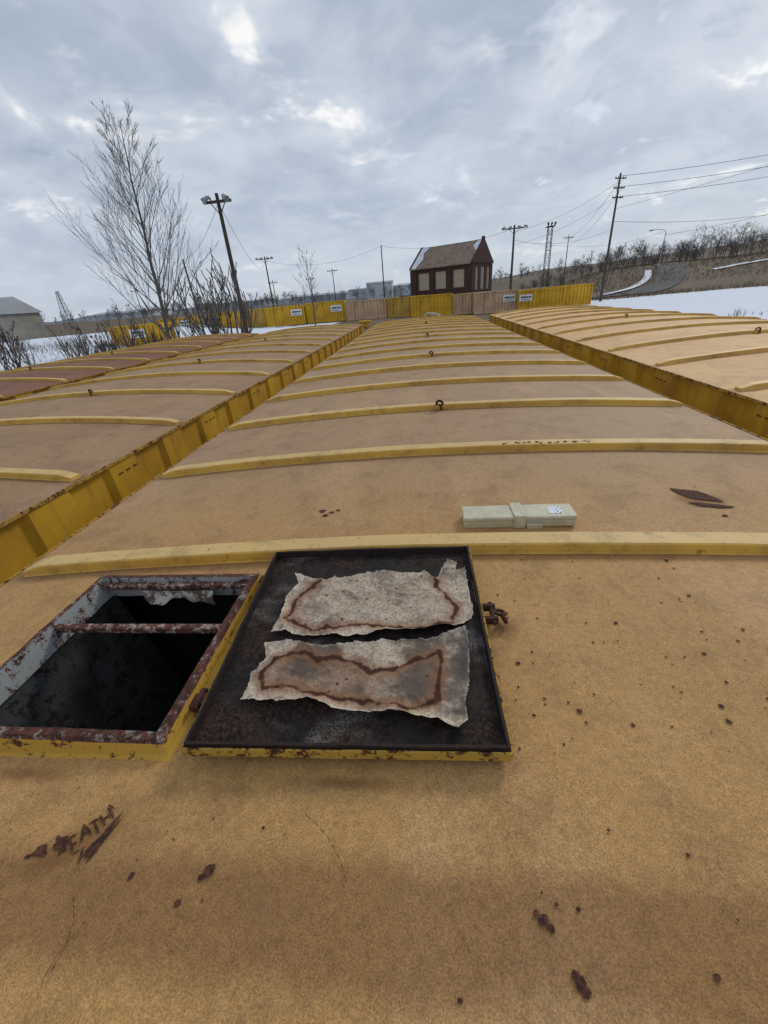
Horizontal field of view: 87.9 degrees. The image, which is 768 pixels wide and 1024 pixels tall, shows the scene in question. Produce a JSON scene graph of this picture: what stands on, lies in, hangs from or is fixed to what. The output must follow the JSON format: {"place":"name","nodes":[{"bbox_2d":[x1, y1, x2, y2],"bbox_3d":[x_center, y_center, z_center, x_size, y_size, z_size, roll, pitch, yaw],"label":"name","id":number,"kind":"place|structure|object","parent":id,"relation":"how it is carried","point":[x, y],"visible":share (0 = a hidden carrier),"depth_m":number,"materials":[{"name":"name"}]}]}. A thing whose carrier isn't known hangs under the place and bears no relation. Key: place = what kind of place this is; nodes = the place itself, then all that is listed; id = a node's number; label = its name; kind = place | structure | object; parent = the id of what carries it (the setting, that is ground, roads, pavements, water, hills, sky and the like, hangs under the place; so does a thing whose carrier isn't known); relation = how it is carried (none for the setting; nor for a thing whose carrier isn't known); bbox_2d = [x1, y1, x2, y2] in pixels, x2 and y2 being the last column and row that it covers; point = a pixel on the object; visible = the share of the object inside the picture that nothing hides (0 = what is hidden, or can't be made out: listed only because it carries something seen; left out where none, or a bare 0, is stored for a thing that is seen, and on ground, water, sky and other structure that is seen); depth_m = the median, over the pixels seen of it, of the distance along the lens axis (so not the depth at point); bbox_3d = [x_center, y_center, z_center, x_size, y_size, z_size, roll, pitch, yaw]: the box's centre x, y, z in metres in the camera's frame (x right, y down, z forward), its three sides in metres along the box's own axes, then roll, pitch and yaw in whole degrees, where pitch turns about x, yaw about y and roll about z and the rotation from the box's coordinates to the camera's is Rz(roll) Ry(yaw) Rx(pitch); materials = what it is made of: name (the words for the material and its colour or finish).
{"place":"outdoors","nodes":[
{"label":"outdoors","id":0,"kind":"place"},
{"bbox_2d":[44,278,496,324],"bbox_3d":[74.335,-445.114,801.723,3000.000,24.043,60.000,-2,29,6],"label":"hills","id":1,"kind":"structure","parent":0,"point":[83,319],"depth_m":889.91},
{"bbox_2d":[0,240,767,370],"bbox_3d":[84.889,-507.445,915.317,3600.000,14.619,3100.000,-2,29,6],"label":"ground","id":2,"kind":"structure","parent":0,"point":[723,301],"depth_m":71.62,"materials":[{"name":"white snow"}]},
{"bbox_2d":[0,342,13,370],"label":"sumac shrub","id":3,"kind":"object","parent":2,"relation":"on","point":[2,348],"visible":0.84,"depth_m":25.11,"materials":[{"name":"brown plant"}]},
{"bbox_2d":[0,320,21,367],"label":"sumac shrub","id":4,"kind":"object","parent":2,"relation":"on","point":[12,347],"visible":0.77,"depth_m":30.29,"materials":[{"name":"brown plant"}]},
{"bbox_2d":[0,330,23,369],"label":"sumac shrub","id":5,"kind":"object","parent":2,"relation":"on","point":[9,353],"visible":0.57,"depth_m":30.36,"materials":[{"name":"brown plant"}]},
{"bbox_2d":[8,333,34,364],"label":"sumac shrub","id":6,"kind":"object","parent":2,"relation":"on","point":[28,362],"visible":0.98,"depth_m":29.19,"materials":[{"name":"brown plant"}]},
{"bbox_2d":[0,296,49,341],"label":"warehouse","id":7,"kind":"structure","parent":2,"relation":"on","point":[27,318],"depth_m":63.76,"materials":[{"name":"grey metal"}]},
{"bbox_2d":[44,326,88,358],"bbox_3d":[-21.532,-11.121,27.569,1.558,3.623,2.620,17,36,35],"label":"sumac shrub","id":8,"kind":"object","parent":2,"relation":"on","point":[66,347],"visible":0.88,"depth_m":27.36,"materials":[{"name":"brown plant"}]},
{"bbox_2d":[55,291,77,330],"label":"lattice tower","id":9,"kind":"structure","parent":2,"relation":"on","point":[61,303],"depth_m":112.13,"materials":[{"name":"grey metal"}]},
{"bbox_2d":[0,337,133,370],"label":"dead grass","id":10,"kind":"structure","parent":2,"relation":"on","point":[33,345],"depth_m":40.03,"materials":[{"name":"brown plant"}]},
{"bbox_2d":[54,327,87,357],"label":"sumac shrub","id":11,"kind":"object","parent":2,"relation":"on","point":[82,347],"visible":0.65,"depth_m":30.64,"materials":[{"name":"brown plant"}]},
{"bbox_2d":[59,328,89,355],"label":"sumac shrub","id":12,"kind":"object","parent":2,"relation":"on","point":[73,341],"visible":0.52,"depth_m":32.02,"materials":[{"name":"brown plant"}]},
{"bbox_2d":[73,315,119,350],"bbox_3d":[-24.174,-14.666,33.867,3.204,3.788,1.436,-20,32,-26],"label":"sumac shrub","id":13,"kind":"object","parent":2,"relation":"on","point":[85,335],"visible":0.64,"depth_m":33.75,"materials":[{"name":"brown plant"}]},
{"bbox_2d":[85,335,107,354],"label":"sumac shrub","id":14,"kind":"object","parent":2,"relation":"on","point":[96,346],"visible":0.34,"depth_m":24.68,"materials":[{"name":"brown plant"}]},
{"bbox_2d":[98,335,117,350],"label":"sumac shrub","id":15,"kind":"object","parent":2,"relation":"on","point":[105,344],"visible":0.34,"depth_m":30.72,"materials":[{"name":"brown plant"}]},
{"bbox_2d":[96,329,120,351],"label":"sumac shrub","id":16,"kind":"object","parent":2,"relation":"on","point":[111,345],"visible":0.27,"depth_m":26.40,"materials":[{"name":"brown plant"}]},
{"bbox_2d":[97,309,154,352],"bbox_3d":[-13.026,-8.187,20.432,2.483,3.963,3.215,-27,35,-34],"label":"sumac shrub","id":17,"kind":"object","parent":2,"relation":"on","point":[125,335],"visible":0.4,"depth_m":20.03,"materials":[{"name":"brown plant"}]},
{"bbox_2d":[0,333,258,401],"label":"freight car","id":18,"kind":"object","parent":2,"relation":"on","point":[16,383],"visible":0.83,"depth_m":7.48,"materials":[{"name":"paint"}]},
{"bbox_2d":[42,97,218,339],"bbox_3d":[-13.974,-14.744,23.072,8.377,13.232,7.131,15,34,32],"label":"bare tree","id":19,"kind":"object","parent":2,"relation":"on","point":[166,332],"visible":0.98,"depth_m":21.52,"materials":[{"name":"brown plant"}]},
{"bbox_2d":[86,308,174,320],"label":"warehouse","id":20,"kind":"structure","parent":2,"relation":"on","point":[93,318],"depth_m":285.66,"materials":[{"name":"grey metal"}]},
{"bbox_2d":[100,298,162,349],"bbox_3d":[-12.279,-8.117,19.658,2.652,4.478,2.495,-23,33,-30],"label":"sumac shrub","id":21,"kind":"object","parent":2,"relation":"on","point":[132,342],"visible":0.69,"depth_m":19.38,"materials":[{"name":"brown plant"}]},
{"bbox_2d":[130,289,145,323],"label":"utility pole","id":22,"kind":"object","parent":2,"relation":"on","point":[139,304],"visible":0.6,"depth_m":102.32,"materials":[{"name":"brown wood"}]},
{"bbox_2d":[116,318,165,347],"bbox_3d":[-15.507,-10.720,25.887,2.541,3.696,2.233,-2,29,6],"label":"sumac shrub","id":23,"kind":"object","parent":2,"relation":"on","point":[142,332],"visible":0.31,"depth_m":25.59,"materials":[{"name":"brown plant"}]},
{"bbox_2d":[108,322,176,345],"bbox_3d":[-26.994,-19.799,44.868,6.108,2.450,2.522,-4,28,1],"label":"shipping container","id":24,"kind":"object","parent":2,"relation":"on","point":[150,326],"visible":0.28,"depth_m":43.65,"materials":[{"name":"yellow metal"}]},
{"bbox_2d":[156,316,200,325],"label":"shipping container","id":25,"kind":"object","parent":2,"relation":"on","point":[182,323],"visible":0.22,"depth_m":63.19,"materials":[{"name":"yellow metal"}]},
{"bbox_2d":[160,306,199,337],"bbox_3d":[-15.719,-13.736,30.977,3.194,4.154,1.755,-13,29,-14],"label":"sumac shrub","id":26,"kind":"object","parent":2,"relation":"on","point":[178,331],"visible":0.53,"depth_m":30.63,"materials":[{"name":"brown plant"}]},
{"bbox_2d":[0,324,363,583],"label":"freight car","id":27,"kind":"object","parent":2,"relation":"on","point":[75,457],"visible":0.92,"depth_m":3.12,"materials":[{"name":"beige paint"}]},
{"bbox_2d":[359,320,371,328],"bbox_3d":[-0.537,-5.857,12.423,0.413,0.249,0.317,8,31,23],"label":"vent pipe","id":28,"kind":"object","parent":27,"relation":"attached to","point":[365,324],"visible":1,"depth_m":12.32,"materials":[{"name":"yellow metal"}]},
{"bbox_2d":[182,259,204,331],"bbox_3d":[-14.729,-15.785,31.618,0.193,7.289,0.193,-3,28,7],"label":"utility pole","id":29,"kind":"object","parent":2,"relation":"on","point":[201,323],"visible":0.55,"depth_m":30.99,"materials":[{"name":"brown wood"}]},
{"bbox_2d":[151,247,256,336],"bbox_3d":[-7.941,-9.777,20.059,4.761,6.397,4.441,8,31,23],"label":"shrub","id":30,"kind":"object","parent":2,"relation":"on","point":[234,286],"visible":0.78,"depth_m":19.34,"materials":[{"name":"plant"}]},
{"bbox_2d":[181,270,229,335],"bbox_3d":[-8.887,-9.293,20.399,2.303,5.314,4.584,-16,30,-20],"label":"bush","id":31,"kind":"object","parent":2,"relation":"on","point":[206,306],"visible":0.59,"depth_m":19.59,"materials":[{"name":"brown plant"}]},
{"bbox_2d":[201,193,248,332],"bbox_3d":[-9.960,-15.122,26.709,1.821,10.025,0.766,-2,29,6],"label":"light pole","id":32,"kind":"object","parent":2,"relation":"on","point":[224,199],"visible":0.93,"depth_m":25.27,"materials":[{"name":"brown wood"}]},
{"bbox_2d":[208,311,248,326],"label":"shipping container","id":33,"kind":"object","parent":2,"relation":"on","point":[224,321],"visible":0.13,"depth_m":62.48,"materials":[{"name":"yellow metal"}]},
{"bbox_2d":[200,298,277,310],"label":"warehouse","id":34,"kind":"structure","parent":2,"relation":"on","point":[249,301],"depth_m":284.16,"materials":[{"name":"grey metal"}]},
{"bbox_2d":[255,256,273,306],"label":"utility pole","id":35,"kind":"object","parent":2,"relation":"on","point":[267,275],"visible":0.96,"depth_m":78.95,"materials":[{"name":"brown wood"}]},
{"bbox_2d":[247,306,283,326],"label":"shipping container","id":36,"kind":"object","parent":2,"relation":"on","point":[261,321],"visible":0.28,"depth_m":62.52,"materials":[{"name":"yellow metal"}]},
{"bbox_2d":[264,305,307,326],"bbox_3d":[-15.063,-30.595,62.065,6.108,2.600,2.522,-2,28,5],"label":"shipping container","id":37,"kind":"object","parent":2,"relation":"on","point":[287,315],"visible":0.83,"depth_m":61.08,"materials":[{"name":"yellow metal"}]},
{"bbox_2d":[292,245,322,324],"bbox_3d":[-6.516,-19.405,35.900,2.231,8.116,1.980,15,34,32],"label":"bare tree","id":38,"kind":"object","parent":2,"relation":"on","point":[308,282],"visible":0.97,"depth_m":35.11,"materials":[{"name":"grey plant"}]},
{"bbox_2d":[293,291,348,303],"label":"warehouse","id":39,"kind":"structure","parent":2,"relation":"on","point":[330,294],"depth_m":295.62,"materials":[{"name":"grey metal"}]},
{"bbox_2d":[305,300,346,322],"bbox_3d":[-8.836,-31.155,61.929,6.108,2.750,2.522,-2,29,6],"label":"shipping container","id":40,"kind":"object","parent":2,"relation":"on","point":[329,311],"visible":0.9,"depth_m":60.95,"materials":[{"name":"yellow metal"}]},
{"bbox_2d":[327,269,336,300],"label":"utility pole","id":41,"kind":"object","parent":2,"relation":"on","point":[333,281],"visible":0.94,"depth_m":91.77,"materials":[{"name":"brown wood"}]},
{"bbox_2d":[345,298,386,320],"bbox_3d":[-2.653,-30.975,61.013,6.108,2.750,2.500,-1,29,7],"label":"shipping container","id":42,"kind":"object","parent":2,"relation":"on","point":[366,309],"visible":0.88,"depth_m":59.98,"materials":[{"name":"beige metal"}]},
{"bbox_2d":[348,284,409,299],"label":"warehouse","id":43,"kind":"structure","parent":2,"relation":"on","point":[363,292],"depth_m":264.29,"materials":[{"name":"grey metal"}]},
{"bbox_2d":[366,280,393,298],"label":"warehouse","id":44,"kind":"structure","parent":2,"relation":"on","point":[378,286],"depth_m":250.05,"materials":[{"name":"grey metal"}]},
{"bbox_2d":[381,245,384,297],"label":"utility pole","id":45,"kind":"object","parent":2,"relation":"on","point":[382,272],"visible":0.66,"depth_m":70.61,"materials":[{"name":"brown wood"}]},
{"bbox_2d":[0,315,767,1023],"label":"freight car","id":46,"kind":"object","parent":2,"relation":"on","point":[390,435],"visible":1,"depth_m":0.65,"materials":[{"name":"paint"}]},
{"bbox_2d":[0,573,263,761],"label":"roof hatch","id":47,"kind":"object","parent":46,"relation":"on","point":[127,667],"visible":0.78,"depth_m":1.08,"materials":[{"name":"metal"}]},
{"bbox_2d":[181,546,513,760],"bbox_3d":[-0.025,0.264,0.889,0.609,0.077,0.548,-2,28,5],"label":"hatch lid","id":48,"kind":"object","parent":46,"relation":"on","point":[374,653],"visible":1,"depth_m":0.79,"materials":[{"name":"metal"}]},
{"bbox_2d":[24,440,767,1003],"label":"rust marks","id":49,"kind":"object","parent":46,"relation":"on","point":[210,868],"visible":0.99,"depth_m":0.60,"materials":[{"name":"brown"}]},
{"bbox_2d":[425,312,439,316],"bbox_3d":[1.476,-6.035,12.212,0.526,0.191,0.104,12,33,28],"label":"vent pipe","id":50,"kind":"object","parent":46,"relation":"on","point":[430,313],"visible":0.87,"depth_m":12.17,"materials":[{"name":"grey metal"}]},
{"bbox_2d":[461,502,577,528],"bbox_3d":[0.433,0.012,1.297,0.350,0.046,0.100,-2,29,6],"label":"case","id":51,"kind":"object","parent":46,"relation":"on","point":[532,516],"visible":1,"depth_m":1.27,"materials":[{"name":"beige plastic"}]},
{"bbox_2d":[40,230,760,322],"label":"distant trees","id":52,"kind":"object","parent":2,"relation":"on","point":[145,311],"visible":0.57,"depth_m":231.90,"materials":[{"name":"brown plant"}]},
{"bbox_2d":[385,295,422,316],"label":"shipping container","id":53,"kind":"object","parent":2,"relation":"on","point":[398,306],"visible":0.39,"depth_m":60.28,"materials":[{"name":"yellow metal"}]},
{"bbox_2d":[411,293,451,316],"bbox_3d":[7.127,-31.128,59.971,6.108,2.800,2.500,-2,28,5],"label":"shipping container","id":54,"kind":"object","parent":2,"relation":"on","point":[440,304],"visible":0.91,"depth_m":58.95,"materials":[{"name":"yellow metal"}]},
{"bbox_2d":[409,236,493,295],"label":"walls","id":55,"kind":"structure","parent":2,"relation":"on","point":[482,256],"depth_m":70.63,"materials":[{"name":"brick"}]},
{"bbox_2d":[411,240,477,270],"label":"roof","id":56,"kind":"structure","parent":55,"relation":"attached to","point":[462,253],"depth_m":70.54,"materials":[{"name":"brown"}]},
{"bbox_2d":[418,266,489,291],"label":"windows","id":57,"kind":"structure","parent":55,"relation":"attached to","point":[440,279],"depth_m":71.40,"materials":[{"name":"wood"}]},
{"bbox_2d":[452,291,491,314],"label":"shipping container","id":58,"kind":"object","parent":2,"relation":"on","point":[462,303],"visible":0.52,"depth_m":59.20,"materials":[{"name":"beige metal"}]},
{"bbox_2d":[473,289,518,313],"bbox_3d":[16.144,-30.654,58.105,6.108,2.750,2.522,-1,29,7],"label":"shipping container","id":59,"kind":"object","parent":2,"relation":"on","point":[494,301],"visible":0.98,"depth_m":57.12,"materials":[{"name":"beige metal"}]},
{"bbox_2d":[502,224,527,289],"bbox_3d":[18.834,-35.537,58.625,3.621,11.098,0.794,-2,29,6],"label":"utility pole","id":60,"kind":"object","parent":2,"relation":"on","point":[512,257],"visible":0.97,"depth_m":57.27,"materials":[{"name":"brown wood"}]},
{"bbox_2d":[519,286,552,290],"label":"shipping container","id":61,"kind":"object","parent":2,"relation":"on","point":[534,288],"visible":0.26,"depth_m":57.98,"materials":[{"name":"beige metal"}]},
{"bbox_2d":[517,287,564,309],"bbox_3d":[22.040,-30.168,56.513,6.108,2.600,2.522,-1,29,7],"label":"shipping container","id":62,"kind":"object","parent":2,"relation":"on","point":[544,297],"visible":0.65,"depth_m":55.44,"materials":[{"name":"yellow metal"}]},
{"bbox_2d":[541,222,556,286],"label":"lattice tower","id":63,"kind":"structure","parent":2,"relation":"on","point":[547,240],"depth_m":81.94,"materials":[{"name":"grey metal"}]},
{"bbox_2d":[563,236,572,284],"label":"utility pole","id":64,"kind":"object","parent":2,"relation":"on","point":[568,237],"visible":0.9,"depth_m":98.54,"materials":[{"name":"brown wood"}]},
{"bbox_2d":[549,283,593,304],"bbox_3d":[27.091,-31.961,58.845,6.108,2.750,2.500,-3,28,4],"label":"shipping container","id":65,"kind":"object","parent":2,"relation":"on","point":[578,294],"visible":0.63,"depth_m":57.72,"materials":[{"name":"yellow metal"}]},
{"bbox_2d":[599,173,626,301],"bbox_3d":[34.158,-40.777,60.275,1.900,16.443,0.393,-13,29,-14],"label":"utility pole","id":66,"kind":"object","parent":2,"relation":"on","point":[619,177],"visible":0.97,"depth_m":59.45,"materials":[{"name":"brown wood"}]},
{"bbox_2d":[188,155,767,268],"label":"power lines","id":67,"kind":"object","parent":66,"relation":"attached to","point":[597,208],"visible":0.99,"depth_m":56.92,"materials":[{"name":"metal"}]},
{"bbox_2d":[489,305,767,438],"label":"freight car","id":68,"kind":"object","parent":2,"relation":"on","point":[714,365],"visible":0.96,"depth_m":4.29,"materials":[{"name":"paint"}]},
{"bbox_2d":[518,221,767,288],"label":"distant trees","id":69,"kind":"object","parent":2,"relation":"on","point":[686,252],"visible":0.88,"depth_m":100.74,"materials":[{"name":"brown plant"}]},
{"bbox_2d":[649,229,665,272],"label":"street lamp","id":70,"kind":"object","parent":2,"relation":"on","point":[662,246],"visible":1,"depth_m":82.94,"materials":[{"name":"metal"}]},
{"bbox_2d":[557,249,767,292],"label":"hill brush","id":71,"kind":"object","parent":2,"relation":"on","point":[680,261],"visible":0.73,"depth_m":88.18,"materials":[{"name":"brown plant"}]},
{"bbox_2d":[605,270,651,293],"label":"snow bank","id":72,"kind":"structure","parent":71,"relation":"on","point":[648,274],"depth_m":82.72,"materials":[{"name":"white snow"}]},
{"bbox_2d":[712,259,767,268],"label":"snow bank","id":73,"kind":"structure","parent":71,"relation":"on","point":[739,264],"depth_m":82.06,"materials":[{"name":"white snow"}]},
{"bbox_2d":[591,280,767,315],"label":"dead grass","id":74,"kind":"structure","parent":2,"relation":"on","point":[674,291],"depth_m":67.84,"materials":[{"name":"brown plant"}]},
{"bbox_2d":[0,0,767,321],"label":"sky","id":75,"kind":"structure","parent":0,"point":[340,130],"materials":[{"name":"grey"}]},
{"bbox_2d":[411,239,481,268],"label":"roof snow","id":76,"kind":"structure","parent":0,"point":[419,259],"depth_m":73.37,"materials":[{"name":"white snow"}]},
{"bbox_2d":[593,262,686,297],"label":"road","id":77,"kind":"structure","parent":0,"point":[657,284],"depth_m":80.86,"materials":[{"name":"grey asphalt"}]}
]}

